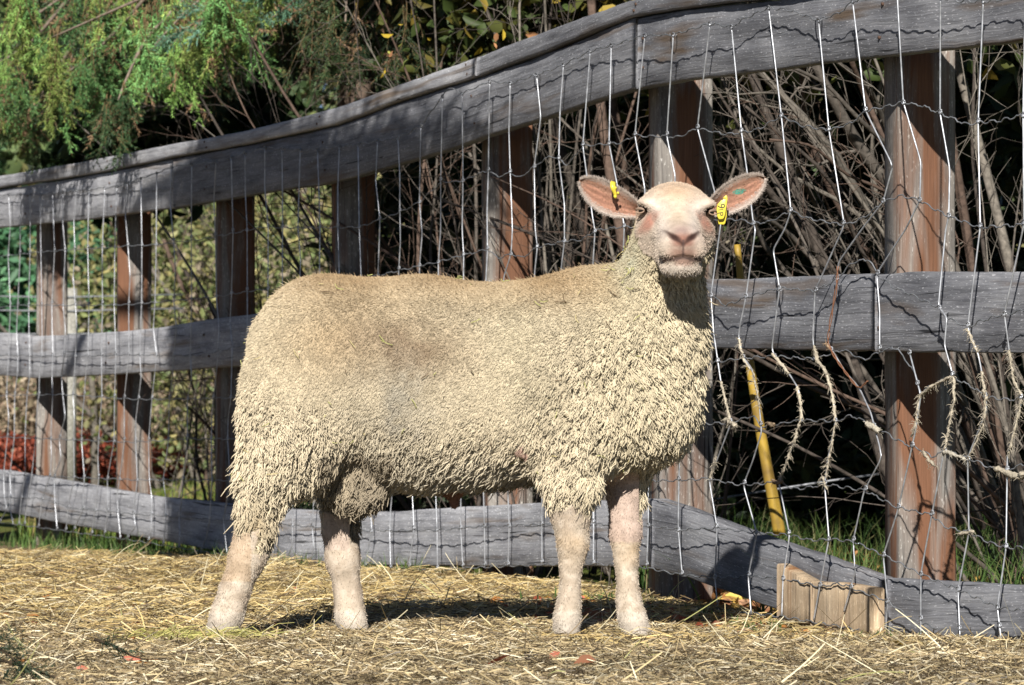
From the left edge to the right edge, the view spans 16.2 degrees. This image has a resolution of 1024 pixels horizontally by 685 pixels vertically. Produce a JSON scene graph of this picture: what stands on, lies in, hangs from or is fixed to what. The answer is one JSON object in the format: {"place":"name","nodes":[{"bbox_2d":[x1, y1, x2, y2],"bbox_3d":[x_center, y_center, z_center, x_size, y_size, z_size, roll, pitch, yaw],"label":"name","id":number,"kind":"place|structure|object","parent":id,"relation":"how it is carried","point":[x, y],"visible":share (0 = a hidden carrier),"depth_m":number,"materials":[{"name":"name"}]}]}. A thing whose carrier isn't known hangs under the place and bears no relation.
{"place":"outdoors","nodes":[
{"label":"outdoors","id":0,"kind":"place"},
{"bbox_2d":[9,474,306,553],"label":"meadow grass","id":1,"kind":"structure","parent":0,"point":[96,531],"depth_m":18.23,"materials":[{"name":"green plant"}]},
{"bbox_2d":[0,525,427,571],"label":"grass","id":2,"kind":"structure","parent":0,"point":[78,543],"depth_m":15.37,"materials":[{"name":"green plant"}]},
{"bbox_2d":[0,473,880,684],"bbox_3d":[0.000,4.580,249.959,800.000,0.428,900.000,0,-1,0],"label":"ground","id":3,"kind":"structure","parent":0,"point":[15,517],"depth_m":16.21,"materials":[{"name":"soil"}]},
{"bbox_2d":[0,142,35,385],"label":"conifer","id":4,"kind":"object","parent":3,"relation":"on","point":[1,167],"visible":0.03,"depth_m":43.91,"materials":[{"name":"green plant"}]},
{"bbox_2d":[0,225,79,432],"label":"conifer","id":5,"kind":"object","parent":3,"relation":"on","point":[24,325],"visible":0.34,"depth_m":41.75,"materials":[{"name":"green plant"}]},
{"bbox_2d":[0,431,115,482],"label":"bush","id":6,"kind":"object","parent":3,"relation":"on","point":[19,453],"visible":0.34,"depth_m":30.74,"materials":[{"name":"red plant"}]},
{"bbox_2d":[0,375,162,472],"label":"bush","id":7,"kind":"object","parent":3,"relation":"on","point":[4,384],"visible":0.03,"depth_m":35.43,"materials":[{"name":"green plant"}]},
{"bbox_2d":[0,288,183,480],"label":"meadow fence","id":8,"kind":"object","parent":3,"relation":"on","point":[71,460],"visible":0.39,"depth_m":25.95,"materials":[{"name":"weathered grey wood"},{"name":"metal wire"}]},
{"bbox_2d":[0,369,215,477],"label":"bush","id":9,"kind":"object","parent":3,"relation":"on","point":[32,418],"visible":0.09,"depth_m":34.60,"materials":[{"name":"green plant"}]},
{"bbox_2d":[14,423,205,484],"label":"bush","id":10,"kind":"object","parent":3,"relation":"on","point":[155,453],"visible":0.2,"depth_m":31.30,"materials":[{"name":"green plant"}]},
{"bbox_2d":[67,220,174,435],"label":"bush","id":11,"kind":"object","parent":3,"relation":"on","point":[78,232],"visible":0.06,"depth_m":42.78,"materials":[{"name":"green plant"}]},
{"bbox_2d":[26,196,280,318],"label":"bush","id":12,"kind":"object","parent":3,"relation":"on","point":[70,231],"depth_m":43.58,"materials":[{"name":"green plant"}]},
{"bbox_2d":[0,256,320,533],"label":"bare shrub","id":13,"kind":"object","parent":3,"relation":"on","point":[194,473],"visible":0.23,"depth_m":19.07,"materials":[{"name":"brown plant"}]},
{"bbox_2d":[0,192,331,488],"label":"bush","id":14,"kind":"object","parent":3,"relation":"on","point":[82,326],"visible":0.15,"depth_m":29.97,"materials":[{"name":"green plant"}]},
{"bbox_2d":[152,444,213,483],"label":"bush","id":15,"kind":"object","parent":3,"relation":"on","point":[168,475],"visible":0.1,"depth_m":31.83,"materials":[{"name":"green plant"}]},
{"bbox_2d":[7,185,383,438],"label":"bush","id":16,"kind":"object","parent":3,"relation":"on","point":[161,249],"visible":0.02,"depth_m":39.66,"materials":[{"name":"green plant"}]},
{"bbox_2d":[105,243,305,504],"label":"bush","id":17,"kind":"object","parent":3,"relation":"on","point":[196,454],"visible":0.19,"depth_m":17.26,"materials":[{"name":"brown plant"}]},
{"bbox_2d":[0,0,460,276],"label":"spruce tree","id":18,"kind":"object","parent":3,"relation":"on","point":[91,59],"visible":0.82,"depth_m":15.20,"materials":[{"name":"green plant"}]},
{"bbox_2d":[151,0,309,86],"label":"spruce branch","id":19,"kind":"object","parent":18,"relation":"attached to","point":[170,37],"visible":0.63,"depth_m":14.29,"materials":[{"name":"green plant"}]},
{"bbox_2d":[110,105,392,481],"bbox_3d":[-1.292,-0.247,27.026,3.360,3.063,1.881,0,-1,0],"label":"bush","id":20,"kind":"object","parent":3,"relation":"on","point":[163,286],"visible":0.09,"depth_m":26.77,"materials":[{"name":"green plant"}]},
{"bbox_2d":[130,249,427,510],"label":"bare shrub","id":21,"kind":"object","parent":3,"relation":"on","point":[206,423],"visible":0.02,"depth_m":15.00,"materials":[{"name":"brown plant"}]},
{"bbox_2d":[165,78,404,452],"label":"bush","id":22,"kind":"object","parent":3,"relation":"on","point":[303,218],"visible":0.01,"depth_m":30.84,"materials":[{"name":"green plant"}]},
{"bbox_2d":[131,186,533,510],"bbox_3d":[-0.623,0.177,14.772,1.656,1.724,1.962,1,-1,-29],"label":"bare shrub","id":23,"kind":"object","parent":3,"relation":"on","point":[404,504],"visible":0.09,"depth_m":14.48,"materials":[{"name":"brown plant"}]},
{"bbox_2d":[11,0,758,569],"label":"bare shrub","id":24,"kind":"object","parent":3,"relation":"on","point":[473,244],"visible":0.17,"depth_m":13.62,"materials":[{"name":"brown plant"}]},
{"bbox_2d":[291,27,566,509],"bbox_3d":[-0.441,-0.699,17.328,1.922,3.698,1.901,0,-1,0],"label":"bare shrub","id":25,"kind":"object","parent":3,"relation":"on","point":[395,208],"visible":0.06,"depth_m":17.05,"materials":[{"name":"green plant"}]},
{"bbox_2d":[131,1,845,575],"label":"bare shrub","id":26,"kind":"object","parent":3,"relation":"on","point":[299,201],"visible":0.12,"depth_m":13.10,"materials":[{"name":"brown plant"}]},
{"bbox_2d":[333,0,648,501],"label":"leafy shrub","id":27,"kind":"object","parent":3,"relation":"on","point":[455,19],"visible":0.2,"depth_m":13.43,"materials":[{"name":"green plant"}]},
{"bbox_2d":[1,571,1003,672],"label":"fallen leaves","id":28,"kind":"object","parent":3,"relation":"on","point":[582,658],"visible":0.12,"depth_m":8.81,"materials":[{"name":"plant"}]},
{"bbox_2d":[376,31,636,510],"bbox_3d":[0.029,-0.778,16.166,2.009,3.718,1.822,0,-1,0],"label":"bare shrub","id":29,"kind":"object","parent":3,"relation":"on","point":[426,203],"visible":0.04,"depth_m":16.12,"materials":[{"name":"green plant"}]},
{"bbox_2d":[0,0,1023,639],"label":"wooden fence","id":30,"kind":"object","parent":3,"relation":"on","point":[914,324],"visible":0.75,"depth_m":10.29,"materials":[{"name":"grey wood"}]},
{"bbox_2d":[0,0,1023,637],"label":"wire netting","id":31,"kind":"object","parent":30,"relation":"attached to","point":[952,378],"visible":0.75,"depth_m":9.54,"materials":[{"name":"metal"}]},
{"bbox_2d":[717,473,878,499],"bbox_3d":[0.967,0.487,12.194,0.549,0.092,0.009,0,-1,0],"label":"slack cable","id":32,"kind":"object","parent":30,"relation":"hanging from","point":[800,485],"visible":0.64,"depth_m":12.19,"materials":[{"name":"metal"}]},
{"bbox_2d":[0,603,1023,684],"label":"straw","id":33,"kind":"object","parent":3,"relation":"on","point":[972,667],"visible":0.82,"depth_m":7.04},
{"bbox_2d":[0,624,148,684],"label":"fallen spruce twig","id":34,"kind":"object","parent":33,"relation":"on","point":[20,665],"visible":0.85,"depth_m":6.34,"materials":[{"name":"green plant"}]},
{"bbox_2d":[105,601,321,646],"bbox_3d":[-0.658,0.623,7.847,0.528,0.135,0.490,0,-1,-27],"label":"hay wisp","id":35,"kind":"object","parent":33,"relation":"on","point":[191,634],"visible":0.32,"depth_m":7.82,"materials":[{"name":"plant"}]},
{"bbox_2d":[0,0,1023,358],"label":"wood","id":36,"kind":"object","parent":3,"relation":"on","point":[12,162],"visible":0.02,"depth_m":53.96,"materials":[{"name":"green plant"}]},
{"bbox_2d":[0,538,1023,654],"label":"straw","id":37,"kind":"object","parent":3,"relation":"on","point":[382,592],"visible":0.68,"depth_m":9.70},
{"bbox_2d":[206,172,767,635],"bbox_3d":[-0.042,0.160,8.083,1.227,1.057,0.518,0,-1,9],"label":"sheep","id":38,"kind":"object","parent":37,"relation":"on","point":[572,394],"visible":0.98,"depth_m":7.96},
{"bbox_2d":[0,536,1023,684],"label":"straw","id":39,"kind":"object","parent":3,"relation":"on","point":[655,666],"visible":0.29,"depth_m":7.38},
{"bbox_2d":[205,0,860,585],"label":"bare shrub","id":40,"kind":"object","parent":3,"relation":"on","point":[733,226],"visible":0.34,"depth_m":11.83,"materials":[{"name":"brown plant"}]},
{"bbox_2d":[189,0,880,577],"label":"bare shrub","id":41,"kind":"object","parent":3,"relation":"on","point":[537,256],"visible":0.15,"depth_m":12.48,"materials":[{"name":"brown plant"}]},
{"bbox_2d":[439,0,755,492],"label":"leafy shrub","id":42,"kind":"object","parent":3,"relation":"on","point":[498,28],"visible":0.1,"depth_m":13.00,"materials":[{"name":"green plant"}]},
{"bbox_2d":[381,0,830,573],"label":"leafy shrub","id":43,"kind":"object","parent":3,"relation":"on","point":[549,216],"visible":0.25,"depth_m":12.55,"materials":[{"name":"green plant"}]},
{"bbox_2d":[425,81,797,530],"bbox_3d":[0.432,-0.837,15.407,1.866,3.667,1.963,0,-1,0],"label":"bare shrub","id":44,"kind":"object","parent":3,"relation":"on","point":[643,107],"visible":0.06,"depth_m":15.32,"materials":[{"name":"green plant"}]},
{"bbox_2d":[535,76,862,542],"bbox_3d":[0.781,-0.784,15.902,1.919,3.655,1.884,0,-1,0],"label":"bare shrub","id":45,"kind":"object","parent":3,"relation":"on","point":[763,378],"visible":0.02,"depth_m":15.41,"materials":[{"name":"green plant"}]},
{"bbox_2d":[386,45,1023,550],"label":"bare shrub","id":46,"kind":"object","parent":3,"relation":"on","point":[844,363],"visible":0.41,"depth_m":11.22,"materials":[{"name":"brown plant"}]},
{"bbox_2d":[497,586,920,636],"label":"grass","id":47,"kind":"structure","parent":3,"relation":"on","point":[748,624],"depth_m":9.14,"materials":[{"name":"green plant"}]},
{"bbox_2d":[587,0,855,257],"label":"leafy shrub","id":48,"kind":"object","parent":3,"relation":"on","point":[605,150],"visible":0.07,"depth_m":11.78,"materials":[{"name":"brown plant"}]},
{"bbox_2d":[435,1,1023,584],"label":"bare shrub","id":49,"kind":"object","parent":3,"relation":"on","point":[1017,509],"visible":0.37,"depth_m":10.56,"materials":[{"name":"brown plant"}]},
{"bbox_2d":[601,58,966,550],"bbox_3d":[1.114,-0.778,15.354,1.854,3.631,1.903,0,-1,0],"label":"bare shrub","id":50,"kind":"object","parent":3,"relation":"on","point":[810,471],"visible":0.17,"depth_m":14.89,"materials":[{"name":"plant"}]},
{"bbox_2d":[605,500,1023,627],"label":"grass","id":51,"kind":"structure","parent":3,"relation":"on","point":[969,570],"depth_m":11.71,"materials":[{"name":"green plant"}]},
{"bbox_2d":[734,244,785,535],"bbox_3d":[0.750,0.144,10.899,0.158,0.884,0.040,0,-1,0],"label":"bamboo pole","id":52,"kind":"object","parent":51,"relation":"on","point":[776,517],"visible":0.69,"depth_m":10.88,"materials":[{"name":"bamboo"}]},
{"bbox_2d":[682,542,1022,623],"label":"leaf litter","id":53,"kind":"object","parent":3,"relation":"on","point":[736,599],"visible":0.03,"depth_m":10.51,"materials":[{"name":"plant"}]},
{"bbox_2d":[720,1,988,486],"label":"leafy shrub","id":54,"kind":"object","parent":3,"relation":"on","point":[756,86],"visible":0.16,"depth_m":11.30,"materials":[{"name":"brown plant"}]},
{"bbox_2d":[713,60,999,546],"bbox_3d":[1.496,-0.796,15.607,1.850,3.705,1.954,0,-1,0],"label":"bare shrub","id":55,"kind":"object","parent":3,"relation":"on","point":[872,368],"visible":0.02,"depth_m":15.13,"materials":[{"name":"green plant"}]},
{"bbox_2d":[712,2,1023,539],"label":"bare shrub","id":56,"kind":"object","parent":3,"relation":"on","point":[836,100],"visible":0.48,"depth_m":11.12,"materials":[{"name":"brown plant"}]},
{"bbox_2d":[746,47,1023,544],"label":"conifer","id":57,"kind":"object","parent":3,"relation":"on","point":[855,432],"visible":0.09,"depth_m":14.93,"materials":[{"name":"plant"}]},
{"bbox_2d":[805,42,1023,551],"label":"bare shrub","id":58,"kind":"object","parent":3,"relation":"on","point":[1003,89],"visible":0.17,"depth_m":14.46,"materials":[{"name":"plant"}]},
{"bbox_2d":[955,44,1023,581],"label":"leafy shrub","id":59,"kind":"object","parent":3,"relation":"on","point":[1008,66],"visible":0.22,"depth_m":11.35,"materials":[{"name":"plant"}]}
]}

